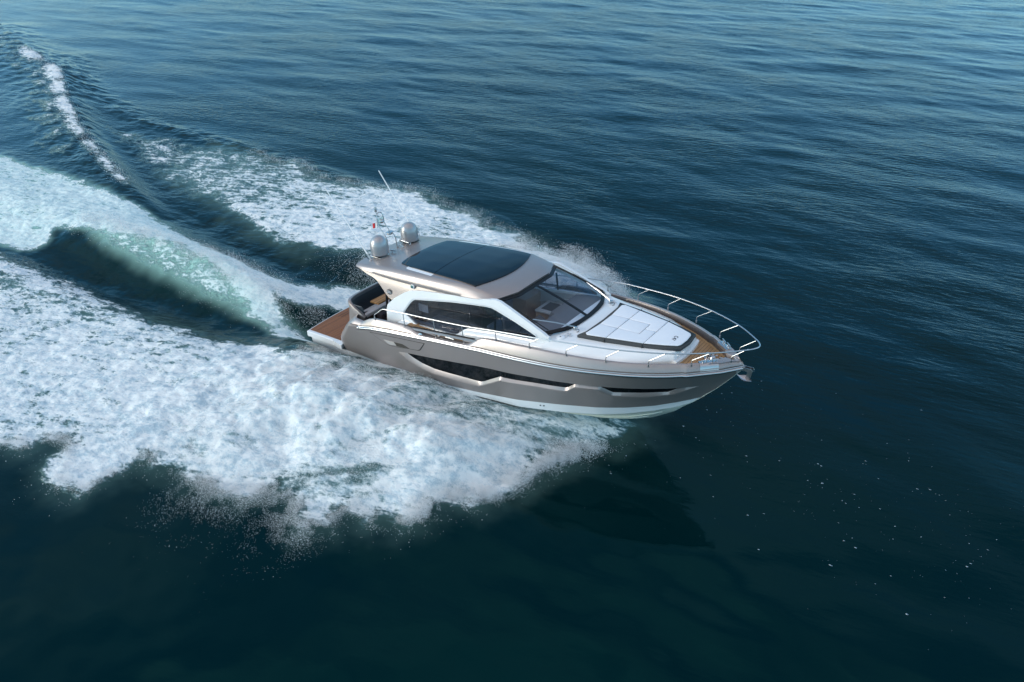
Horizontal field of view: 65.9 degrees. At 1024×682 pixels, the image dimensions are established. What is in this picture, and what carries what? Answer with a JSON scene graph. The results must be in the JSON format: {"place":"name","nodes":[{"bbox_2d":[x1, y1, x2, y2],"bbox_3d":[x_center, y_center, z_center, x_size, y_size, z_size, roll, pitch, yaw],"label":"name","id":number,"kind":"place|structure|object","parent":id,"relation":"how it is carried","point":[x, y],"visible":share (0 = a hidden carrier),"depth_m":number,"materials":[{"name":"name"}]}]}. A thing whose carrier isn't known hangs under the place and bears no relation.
{"place":"outdoors","nodes":[
{"label":"outdoors","id":0,"kind":"place"},
{"bbox_2d":[0,0,1023,681],"bbox_3d":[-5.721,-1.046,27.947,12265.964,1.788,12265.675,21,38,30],"label":"water","id":1,"kind":"structure","parent":0,"point":[820,202],"depth_m":27.73,"materials":[{"name":"blue liquid"}]},
{"bbox_2d":[0,36,633,528],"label":"wake foam","id":2,"kind":"object","parent":1,"relation":"on","point":[104,382],"visible":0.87,"depth_m":24.20,"materials":[{"name":"liquid"}]},
{"bbox_2d":[0,47,637,576],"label":"spray","id":3,"kind":"object","parent":2,"relation":"on","point":[538,465],"visible":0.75,"depth_m":21.38,"materials":[{"name":"white liquid"}]},
{"bbox_2d":[307,171,760,418],"bbox_3d":[-0.016,-0.980,23.218,14.786,6.091,4.502,17,34,32],"label":"motor yacht","id":4,"kind":"object","parent":1,"relation":"on","point":[493,322],"visible":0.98,"depth_m":22.04,"materials":[{"name":"white plastic"}]},
{"bbox_2d":[377,310,386,319],"bbox_3d":[-4.133,-0.873,25.994,0.327,0.260,0.620,17,34,32],"label":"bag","id":5,"kind":"object","parent":4,"relation":"on","point":[382,315],"visible":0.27,"depth_m":25.79,"materials":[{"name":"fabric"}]},
{"bbox_2d":[737,365,753,381],"bbox_3d":[5.749,0.800,19.454,0.388,0.401,0.260,41,50,46],"label":"anchor","id":6,"kind":"object","parent":4,"relation":"hanging from","point":[747,376],"visible":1,"depth_m":19.41,"materials":[{"name":"metal"}]},
{"bbox_2d":[609,384,1023,614],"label":"foam flecks","id":7,"kind":"object","parent":1,"relation":"on","point":[842,500],"visible":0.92,"depth_m":20.04,"materials":[{"name":"white liquid"}]}
]}

